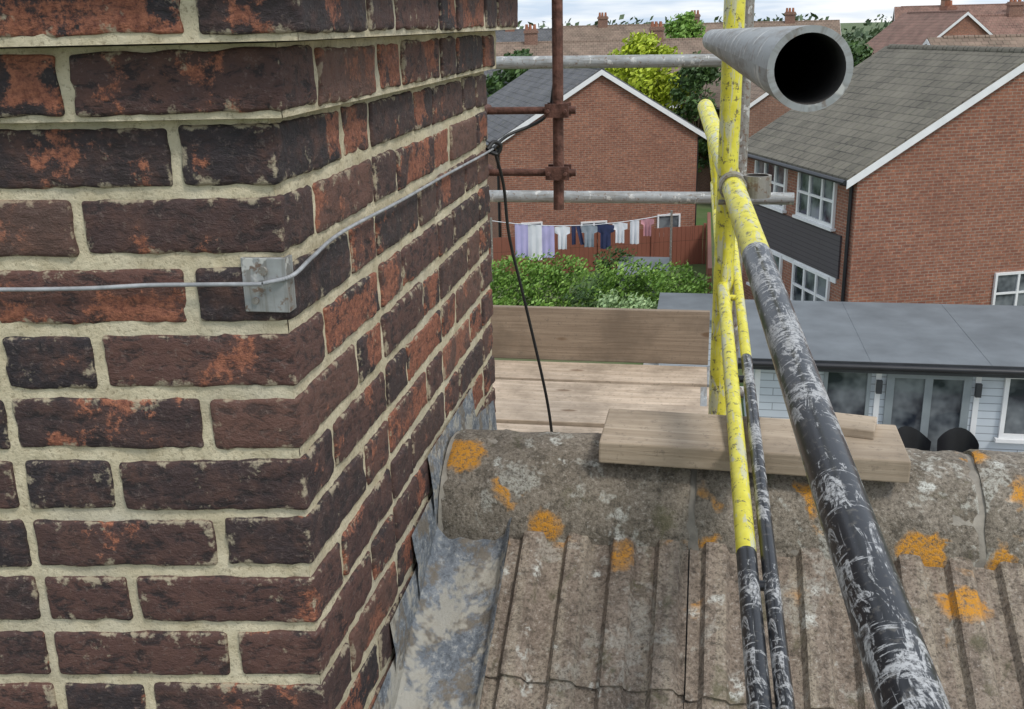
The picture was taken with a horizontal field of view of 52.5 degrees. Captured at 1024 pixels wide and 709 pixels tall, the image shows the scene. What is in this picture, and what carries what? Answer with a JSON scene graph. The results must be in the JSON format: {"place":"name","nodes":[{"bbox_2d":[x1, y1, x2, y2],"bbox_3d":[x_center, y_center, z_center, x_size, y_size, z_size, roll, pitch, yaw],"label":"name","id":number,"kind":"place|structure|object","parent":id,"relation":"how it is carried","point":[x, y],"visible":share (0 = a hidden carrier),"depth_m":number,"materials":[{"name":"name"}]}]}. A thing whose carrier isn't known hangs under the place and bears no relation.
{"place":"outdoors","nodes":[
{"label":"outdoors","id":0,"kind":"place"},
{"bbox_2d":[486,75,697,258],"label":"walls","id":1,"kind":"structure","parent":0,"point":[617,137],"depth_m":37.73,"materials":[{"name":"red brick"}]},
{"bbox_2d":[486,135,702,236],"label":"gutters","id":2,"kind":"object","parent":1,"relation":"attached to","point":[498,188],"visible":0.3,"depth_m":37.81,"materials":[{"name":"black plastic"}]},
{"bbox_2d":[486,68,704,142],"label":"roof","id":3,"kind":"structure","parent":1,"relation":"on","point":[531,88],"depth_m":39.35,"materials":[{"name":"tile"}]},
{"bbox_2d":[492,70,706,146],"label":"barge boards","id":4,"kind":"object","parent":3,"relation":"attached to","point":[630,90],"visible":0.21,"depth_m":36.85,"materials":[{"name":"white plastic"}]},
{"bbox_2d":[521,213,680,232],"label":"windows","id":5,"kind":"structure","parent":1,"relation":"attached to","point":[663,221],"depth_m":38.80,"materials":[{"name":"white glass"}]},
{"bbox_2d":[495,398,708,427],"bbox_3d":[-0.599,0.199,3.937,2.750,0.039,0.218,2,18,10],"label":"scaffold board","id":6,"kind":"object","parent":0,"point":[563,413],"depth_m":3.79,"materials":[{"name":"wood"}]},
{"bbox_2d":[492,22,889,415],"bbox_3d":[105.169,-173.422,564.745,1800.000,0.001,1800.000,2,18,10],"label":"ground","id":7,"kind":"structure","parent":0,"point":[702,210],"depth_m":37.05,"materials":[{"name":"green plant"}]},
{"bbox_2d":[486,48,532,96],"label":"garden tree","id":8,"kind":"object","parent":7,"relation":"on","point":[495,81],"visible":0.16,"depth_m":54.05,"materials":[{"name":"green plant"}]},
{"bbox_2d":[493,295,561,306],"bbox_3d":[0.449,-0.824,28.459,2.267,1.780,1.509,2,18,10],"label":"garden bush","id":9,"kind":"object","parent":7,"relation":"on","point":[543,303],"visible":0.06,"depth_m":28.33,"materials":[{"name":"green plant"}]},
{"bbox_2d":[490,249,598,306],"bbox_3d":[0.644,-2.033,31.453,4.070,2.259,1.444,2,18,10],"label":"hedge","id":10,"kind":"object","parent":7,"relation":"on","point":[551,274],"visible":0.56,"depth_m":31.20,"materials":[{"name":"green plant"}]},
{"bbox_2d":[490,210,672,280],"bbox_3d":[2.295,-3.576,34.865,6.085,2.550,0.080,1,18,7],"label":"washing line","id":11,"kind":"object","parent":7,"relation":"on","point":[671,223],"visible":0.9,"depth_m":34.56,"materials":[{"name":"white plastic"}]},
{"bbox_2d":[515,224,527,257],"bbox_3d":[0.324,-3.834,35.045,0.450,1.150,0.102,2,18,10],"label":"hanging towel","id":12,"kind":"object","parent":11,"relation":"hanging from","point":[521,238],"visible":0.94,"depth_m":35.03,"materials":[{"name":"purple fabric"}]},
{"bbox_2d":[528,225,541,259],"bbox_3d":[0.772,-3.773,35.005,0.480,1.200,0.102,2,18,10],"label":"hanging towel","id":13,"kind":"object","parent":11,"relation":"hanging from","point":[535,239],"visible":0.9,"depth_m":34.99,"materials":[{"name":"white fabric"}]},
{"bbox_2d":[542,226,554,257],"bbox_3d":[1.218,-3.796,34.937,0.420,1.100,0.102,2,18,10],"label":"hanging towel","id":14,"kind":"object","parent":11,"relation":"hanging from","point":[547,238],"visible":0.91,"depth_m":34.93,"materials":[{"name":"purple fabric"}]},
{"bbox_2d":[555,226,569,249],"bbox_3d":[1.691,-3.926,34.833,0.522,0.800,0.102,2,18,10],"label":"hanging shirt","id":15,"kind":"object","parent":11,"relation":"hanging from","point":[562,232],"visible":1,"depth_m":34.81,"materials":[{"name":"white fabric"}]},
{"bbox_2d":[571,226,583,244],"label":"hanging trousers","id":16,"kind":"object","parent":11,"relation":"hanging from","point":[573,230],"visible":1,"depth_m":34.74,"materials":[{"name":"blue fabric"}]},
{"bbox_2d":[581,225,596,246],"bbox_3d":[2.584,-3.962,34.704,0.551,0.750,0.102,2,18,10],"label":"hanging shirt","id":17,"kind":"object","parent":11,"relation":"hanging from","point":[588,231],"visible":1,"depth_m":34.69,"materials":[{"name":"grey fabric"}]},
{"bbox_2d":[597,224,613,248],"bbox_3d":[3.120,-3.945,34.638,0.580,0.850,0.101,2,18,10],"label":"hanging shirt","id":18,"kind":"object","parent":11,"relation":"hanging from","point":[605,231],"visible":0.95,"depth_m":34.62,"materials":[{"name":"blue fabric"}]},
{"bbox_2d":[613,222,627,242],"bbox_3d":[3.594,-4.057,34.538,0.493,0.700,0.102,2,18,10],"label":"hanging shirt","id":19,"kind":"object","parent":11,"relation":"hanging from","point":[620,227],"visible":1,"depth_m":34.52,"materials":[{"name":"white fabric"}]},
{"bbox_2d":[630,220,638,243],"bbox_3d":[4.071,-4.065,34.472,0.300,0.800,0.102,2,18,10],"label":"hanging towel","id":20,"kind":"object","parent":11,"relation":"hanging from","point":[634,232],"visible":1,"depth_m":34.47,"materials":[{"name":"white fabric"}]},
{"bbox_2d":[641,218,653,235],"bbox_3d":[4.484,-4.219,34.368,0.435,0.600,0.102,2,18,10],"label":"hanging shirt","id":21,"kind":"object","parent":11,"relation":"hanging from","point":[647,223],"visible":1,"depth_m":34.36,"materials":[{"name":"pink fabric"}]},
{"bbox_2d":[479,550,689,708],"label":"roof deck and walls","id":22,"kind":"structure","parent":7,"relation":"on","point":[686,625],"depth_m":1.64,"materials":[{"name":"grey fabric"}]},
{"bbox_2d":[0,0,517,708],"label":"brick chimney stack","id":23,"kind":"object","parent":22,"relation":"on","point":[214,498],"visible":0.79,"depth_m":1.21,"materials":[{"name":"brown brick"}]},
{"bbox_2d":[0,148,493,291],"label":"lightning wire","id":24,"kind":"object","parent":23,"relation":"attached to","point":[210,284],"visible":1,"depth_m":1.12,"materials":[{"name":"grey metal"}]},
{"bbox_2d":[240,254,295,312],"bbox_3d":[-0.263,-0.075,1.118,0.054,0.060,0.020,-4,18,-8],"label":"metal corner clip","id":25,"kind":"object","parent":23,"relation":"attached to","point":[278,297],"visible":1,"depth_m":1.12,"materials":[{"name":"metal"}]},
{"bbox_2d":[372,388,511,708],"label":"lead flashing","id":26,"kind":"object","parent":23,"relation":"attached to","point":[442,622],"visible":0.71,"depth_m":1.67,"materials":[{"name":"grey metal"}]},
{"bbox_2d":[485,140,502,155],"bbox_3d":[-0.040,-0.424,2.133,0.045,0.034,0.020,-17,24,-41],"label":"cable knot","id":27,"kind":"object","parent":23,"relation":"attached to","point":[492,143],"visible":0.97,"depth_m":2.13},
{"bbox_2d":[492,89,552,431],"bbox_3d":[0.031,-0.140,2.315,0.195,0.901,0.063,-12,21,-31],"label":"aerial cable","id":28,"kind":"object","parent":23,"relation":"attached to","point":[543,118],"visible":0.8,"depth_m":2.31,"materials":[{"name":"black rubber"}]},
{"bbox_2d":[484,0,575,209],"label":"rusty aerial mast","id":29,"kind":"object","parent":23,"relation":"attached to","point":[558,171],"visible":0.86,"depth_m":2.19,"materials":[{"name":"metal"}]},
{"bbox_2d":[479,531,1023,708],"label":"tiles","id":30,"kind":"object","parent":22,"relation":"on","point":[582,622],"visible":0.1,"depth_m":1.59,"materials":[{"name":"concrete"}]},
{"bbox_2d":[438,431,986,567],"bbox_3d":[1.224,0.262,1.660,2.701,0.152,0.266,2,18,10],"label":"ridge bedding","id":31,"kind":"object","parent":30,"relation":"on","point":[978,524],"visible":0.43,"depth_m":1.71,"materials":[{"name":"grey concrete"}]},
{"bbox_2d":[441,429,1023,569],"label":"ridge tiles","id":32,"kind":"object","parent":30,"relation":"on","point":[556,486],"visible":0.56,"depth_m":1.72,"materials":[{"name":"concrete"}]},
{"bbox_2d":[599,409,910,482],"bbox_3d":[0.399,0.150,1.746,0.490,0.038,0.160,3,18,11],"label":"timber board","id":33,"kind":"object","parent":32,"relation":"on","point":[668,439],"visible":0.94,"depth_m":1.70,"materials":[{"name":"beige wood"}]},
{"bbox_2d":[835,412,876,439],"bbox_3d":[0.570,0.119,1.746,0.080,0.016,0.070,6,19,21],"label":"timber offcut","id":34,"kind":"object","parent":33,"relation":"on","point":[858,426],"visible":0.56,"depth_m":1.73,"materials":[{"name":"beige wood"}]},
{"bbox_2d":[697,99,950,708],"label":"scaffold ladder beam","id":35,"kind":"structure","parent":30,"relation":"on","point":[899,667],"depth_m":1.20,"materials":[{"name":"metal"}]},
{"bbox_3d":[-0.598,0.380,3.596,2.800,0.048,0.048,2,18,10],"label":"horizontal scaffold bar","id":36,"kind":"object","parent":22,"relation":"attached to","visible":0},
{"bbox_2d":[496,423,602,432],"bbox_3d":[-0.672,0.275,3.737,2.750,0.039,0.218,2,18,10],"label":"scaffold board","id":37,"kind":"object","parent":36,"relation":"on","point":[532,428],"depth_m":3.66,"materials":[{"name":"wood"}]},
{"bbox_2d":[562,272,607,306],"bbox_3d":[2.070,-1.428,29.508,1.292,1.786,0.982,-3,18,-6],"label":"garden bush","id":38,"kind":"object","parent":7,"relation":"on","point":[583,297],"visible":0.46,"depth_m":29.46,"materials":[{"name":"green plant"}]},
{"bbox_2d":[489,223,706,275],"bbox_3d":[2.128,-3.630,36.778,10.000,1.500,0.090,-5,18,-10],"label":"garden fence","id":39,"kind":"object","parent":7,"relation":"on","point":[682,252],"visible":0.34,"depth_m":37.22,"materials":[{"name":"brown wood"}]},
{"bbox_2d":[591,245,636,294],"bbox_3d":[3.286,-2.655,33.733,1.546,1.920,1.104,2,18,10],"label":"ivy bush","id":40,"kind":"object","parent":7,"relation":"on","point":[615,259],"visible":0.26,"depth_m":33.55,"materials":[{"name":"green plant"}]},
{"bbox_2d":[595,289,657,308],"bbox_3d":[3.081,-0.908,28.504,2.176,1.838,1.277,2,18,10],"label":"garden bush","id":41,"kind":"object","parent":7,"relation":"on","point":[643,303],"visible":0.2,"depth_m":28.23,"materials":[{"name":"green plant"}]},
{"bbox_2d":[617,256,669,303],"bbox_3d":[4.186,-2.362,33.143,1.600,1.200,1.600,2,18,10],"label":"garden storage box","id":42,"kind":"object","parent":7,"relation":"on","point":[663,260],"visible":0.09,"depth_m":33.20,"materials":[{"name":"grey plastic"}]},
{"bbox_2d":[589,258,699,308],"bbox_3d":[4.066,-1.993,31.697,3.532,1.896,1.322,2,18,10],"label":"hedge","id":43,"kind":"object","parent":7,"relation":"on","point":[640,283],"visible":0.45,"depth_m":31.56,"materials":[{"name":"green plant"}]},
{"bbox_2d":[605,31,695,112],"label":"yellow green tree","id":44,"kind":"object","parent":7,"relation":"on","point":[644,81],"visible":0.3,"depth_m":50.95,"materials":[{"name":"green plant"}]},
{"bbox_2d":[643,363,658,364],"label":"garden path","id":45,"kind":"structure","parent":7,"relation":"on","point":[650,364],"depth_m":26.79,"materials":[{"name":"grey concrete"}]},
{"bbox_2d":[647,259,712,299],"bbox_3d":[4.925,-1.624,30.034,2.044,2.089,1.321,2,18,10],"label":"garden bush","id":46,"kind":"object","parent":7,"relation":"on","point":[665,287],"visible":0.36,"depth_m":29.82,"materials":[{"name":"green plant"}]},
{"bbox_2d":[663,11,705,37],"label":"garden tree","id":47,"kind":"object","parent":7,"relation":"on","point":[684,25],"visible":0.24,"depth_m":85.55,"materials":[{"name":"green plant"}]},
{"bbox_2d":[657,293,712,366],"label":"garden shed","id":48,"kind":"structure","parent":7,"relation":"on","point":[689,301],"depth_m":27.52,"materials":[{"name":"grey fabric"}]},
{"bbox_2d":[668,50,720,172],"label":"dark green tree","id":49,"kind":"object","parent":7,"relation":"on","point":[696,79],"visible":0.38,"depth_m":49.16,"materials":[{"name":"green plant"}]},
{"bbox_2d":[518,12,891,46],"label":"distant trees","id":50,"kind":"object","parent":7,"relation":"on","point":[857,33],"visible":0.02,"depth_m":185.33,"materials":[{"name":"green plant"}]},
{"bbox_2d":[706,212,711,293],"bbox_3d":[6.692,-3.270,35.317,0.120,1.500,9.500,2,18,10],"label":"garden fence","id":51,"kind":"object","parent":7,"relation":"on","point":[708,258],"visible":0.77,"depth_m":33.72,"materials":[{"name":"brown wood"}]},
{"bbox_2d":[708,0,745,414],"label":"scaffold standard","id":52,"kind":"object","parent":7,"relation":"on","point":[730,103],"visible":0.49,"depth_m":2.32,"materials":[{"name":"yellow metal"}]},
{"bbox_2d":[718,171,771,204],"bbox_3d":[0.516,-0.366,2.304,0.114,0.076,0.061,2,18,10],"label":"scaffold coupler","id":53,"kind":"object","parent":52,"relation":"attached to","point":[758,185],"visible":0.63,"depth_m":2.28,"materials":[{"name":"grey metal"}]},
{"bbox_2d":[702,25,852,111],"bbox_3d":[0.316,-0.441,1.485,0.048,0.066,1.881,1,18,9],"label":"scaffold tube","id":54,"kind":"object","parent":52,"relation":"attached to","point":[805,68],"visible":1,"depth_m":0.69,"materials":[{"name":"grey metal"}]},
{"bbox_2d":[732,0,754,366],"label":"scaffold standard","id":55,"kind":"object","parent":7,"relation":"on","point":[746,92],"visible":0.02,"depth_m":4.03,"materials":[{"name":"metal"}]},
{"bbox_2d":[495,360,709,386],"bbox_3d":[-0.541,0.059,4.379,2.750,0.039,0.218,2,18,10],"label":"scaffold board","id":56,"kind":"object","parent":55,"relation":"attached to","point":[686,376],"visible":0.2,"depth_m":4.20,"materials":[{"name":"beige wood"}]},
{"bbox_2d":[491,305,709,364],"bbox_3d":[-0.552,-0.112,4.474,2.755,0.227,0.028,2,18,10],"label":"toe board","id":57,"kind":"object","parent":56,"relation":"attached to","point":[658,336],"visible":0.45,"depth_m":4.30,"materials":[{"name":"brown wood"}]},
{"bbox_2d":[493,379,708,406],"bbox_3d":[-0.605,0.131,4.175,2.750,0.039,0.218,2,18,10],"label":"scaffold board","id":58,"kind":"object","parent":56,"relation":"attached to","point":[612,393],"visible":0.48,"depth_m":3.99,"materials":[{"name":"wood"}]},
{"bbox_2d":[495,54,721,68],"bbox_3d":[-0.455,-1.162,4.150,2.790,0.063,0.048,2,18,10],"label":"scaffold guard rail","id":59,"kind":"object","parent":55,"relation":"attached to","point":[618,61],"visible":0.23,"depth_m":3.98,"materials":[{"name":"metal"}]},
{"bbox_2d":[489,190,793,204],"bbox_3d":[-0.360,-0.658,4.295,2.960,0.055,0.048,2,18,10],"label":"scaffold guard rail","id":60,"kind":"object","parent":55,"relation":"attached to","point":[671,197],"visible":0.39,"depth_m":4.13,"materials":[{"name":"metal"}]},
{"bbox_2d":[847,40,873,67],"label":"garden tree","id":61,"kind":"object","parent":7,"relation":"on","point":[861,53],"visible":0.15,"depth_m":58.32,"materials":[{"name":"green plant"}]},
{"bbox_2d":[738,299,1023,451],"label":"flat roofed annex","id":62,"kind":"object","parent":7,"relation":"on","point":[932,373],"visible":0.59,"depth_m":19.60,"materials":[{"name":"grey fabric"}]},
{"bbox_2d":[823,372,1023,451],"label":"windows and doors","id":63,"kind":"structure","parent":62,"relation":"in","point":[932,405],"depth_m":19.42,"materials":[{"name":"grey glass"}]},
{"bbox_2d":[897,426,930,450],"bbox_3d":[7.295,1.961,19.053,0.704,1.141,0.632,-2,18,-1],"label":"garden chair","id":64,"kind":"object","parent":7,"relation":"on","point":[912,437],"visible":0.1,"depth_m":19.19,"materials":[{"name":"black plastic"}]},
{"bbox_2d":[937,428,978,452],"bbox_3d":[8.109,1.973,18.958,0.704,1.141,0.632,8,20,26],"label":"garden chair","id":65,"kind":"object","parent":7,"relation":"on","point":[962,440],"visible":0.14,"depth_m":19.10,"materials":[{"name":"black plastic"}]},
{"bbox_2d":[685,95,790,191],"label":"walls","id":66,"kind":"structure","parent":0,"point":[766,110],"depth_m":47.03,"materials":[{"name":"brown brick"}]},
{"bbox_2d":[684,68,765,108],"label":"roof","id":67,"kind":"structure","parent":66,"relation":"on","point":[756,92],"depth_m":49.92,"materials":[{"name":"brown tile"}]},
{"bbox_2d":[750,92,768,107],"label":"barge boards","id":68,"kind":"object","parent":67,"relation":"attached to","point":[761,97],"depth_m":46.54,"materials":[{"name":"white plastic"}]},
{"bbox_2d":[740,386,743,397],"bbox_3d":[-0.441,0.107,4.440,2.800,0.048,0.048,2,18,10],"label":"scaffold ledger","id":69,"kind":"object","parent":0,"point":[742,391],"visible":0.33,"depth_m":4.18,"materials":[{"name":"grey metal"}]},
{"bbox_2d":[516,0,1023,28],"label":"sky","id":70,"kind":"structure","parent":0,"point":[585,12],"materials":[{"name":"white"}]},
{"bbox_2d":[742,71,1023,304],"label":"walls","id":71,"kind":"structure","parent":0,"point":[937,216],"depth_m":24.60,"materials":[{"name":"red brick"}]},
{"bbox_2d":[753,204,841,283],"bbox_3d":[7.310,-3.727,27.383,0.047,2.560,5.800,-5,18,-10],"label":"hung tile panel","id":72,"kind":"object","parent":71,"relation":"attached to","point":[811,246],"visible":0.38,"depth_m":26.75,"materials":[{"name":"grey tile"}]},
{"bbox_2d":[748,154,852,301],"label":"gutters","id":73,"kind":"object","parent":71,"relation":"attached to","point":[841,182],"visible":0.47,"depth_m":24.66,"materials":[{"name":"black plastic"}]},
{"bbox_2d":[746,160,1023,305],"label":"windows","id":74,"kind":"structure","parent":71,"relation":"attached to","point":[816,198],"depth_m":26.08,"materials":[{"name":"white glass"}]},
{"bbox_2d":[748,44,1023,180],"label":"roof","id":75,"kind":"structure","parent":71,"relation":"on","point":[892,97],"depth_m":26.04,"materials":[{"name":"grey tile"}]},
{"bbox_2d":[846,63,1023,188],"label":"barge boards","id":76,"kind":"object","parent":75,"relation":"attached to","point":[937,124],"visible":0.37,"depth_m":23.73,"materials":[{"name":"white plastic"}]},
{"bbox_2d":[941,15,988,36],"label":"walls","id":77,"kind":"structure","parent":0,"point":[967,25],"depth_m":64.96,"materials":[{"name":"red brick"}]},
{"bbox_2d":[865,10,993,54],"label":"roof","id":78,"kind":"structure","parent":77,"relation":"on","point":[914,27],"depth_m":68.45,"materials":[{"name":"red tile"}]},
{"bbox_2d":[939,0,956,10],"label":"chimney","id":79,"kind":"object","parent":78,"relation":"on","point":[948,5],"visible":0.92,"depth_m":69.11,"materials":[{"name":"red brick"}]},
{"bbox_2d":[937,12,992,36],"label":"barge boards","id":80,"kind":"object","parent":78,"relation":"attached to","point":[973,18],"visible":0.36,"depth_m":64.70,"materials":[{"name":"white plastic"}]},
{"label":"walls","id":81,"kind":"object","parent":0,"visible":0},
{"bbox_2d":[496,38,711,75],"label":"roof","id":82,"kind":"structure","parent":81,"relation":"on","point":[605,47],"depth_m":71.38,"materials":[{"name":"brown tile"}]},
{"bbox_2d":[523,21,664,44],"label":"chimney","id":83,"kind":"object","parent":82,"relation":"on","point":[530,36],"visible":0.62,"depth_m":71.66,"materials":[{"name":"brown brick"}]},
{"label":"walls","id":84,"kind":"object","parent":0,"visible":0},
{"bbox_2d":[484,69,507,97],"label":"roof","id":85,"kind":"structure","parent":84,"relation":"on","point":[487,72],"depth_m":57.36,"materials":[{"name":"tile"}]},
{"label":"walls","id":86,"kind":"object","parent":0,"visible":0},
{"bbox_2d":[922,34,1023,46],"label":"roof","id":87,"kind":"structure","parent":86,"relation":"on","point":[1007,40],"depth_m":44.04,"materials":[{"name":"brown tile"}]},
{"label":"walls","id":88,"kind":"object","parent":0,"visible":0},
{"bbox_2d":[973,13,1023,34],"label":"roof","id":89,"kind":"structure","parent":88,"relation":"on","point":[995,24],"depth_m":70.49,"materials":[{"name":"red tile"}]},
{"bbox_2d":[1006,0,1023,16],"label":"chimney","id":90,"kind":"object","parent":89,"relation":"on","point":[1014,8],"visible":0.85,"depth_m":70.73,"materials":[{"name":"brown brick"}]},
{"bbox_2d":[995,9,1023,13],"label":"roof","id":91,"kind":"structure","parent":88,"relation":"on","point":[1003,11],"depth_m":75.88,"materials":[{"name":"red tile"}]},
{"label":"walls","id":92,"kind":"object","parent":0,"visible":0},
{"bbox_2d":[563,20,840,40],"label":"roof","id":93,"kind":"structure","parent":92,"relation":"on","point":[593,32],"depth_m":98.11,"materials":[{"name":"brown tile"}]},
{"bbox_2d":[597,8,795,27],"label":"chimney","id":94,"kind":"object","parent":93,"relation":"on","point":[602,18],"visible":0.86,"depth_m":97.26,"materials":[{"name":"brown brick"}]},
{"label":"walls","id":95,"kind":"object","parent":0,"visible":0},
{"bbox_2d":[491,28,551,42],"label":"roof","id":96,"kind":"structure","parent":95,"relation":"on","point":[544,34],"depth_m":99.89,"materials":[{"name":"tile"}]},
{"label":"walls","id":97,"kind":"object","parent":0,"visible":0},
{"bbox_2d":[892,3,1023,21],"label":"roof","id":98,"kind":"structure","parent":97,"relation":"on","point":[974,9],"depth_m":110.35,"materials":[{"name":"red tile"}]}
]}

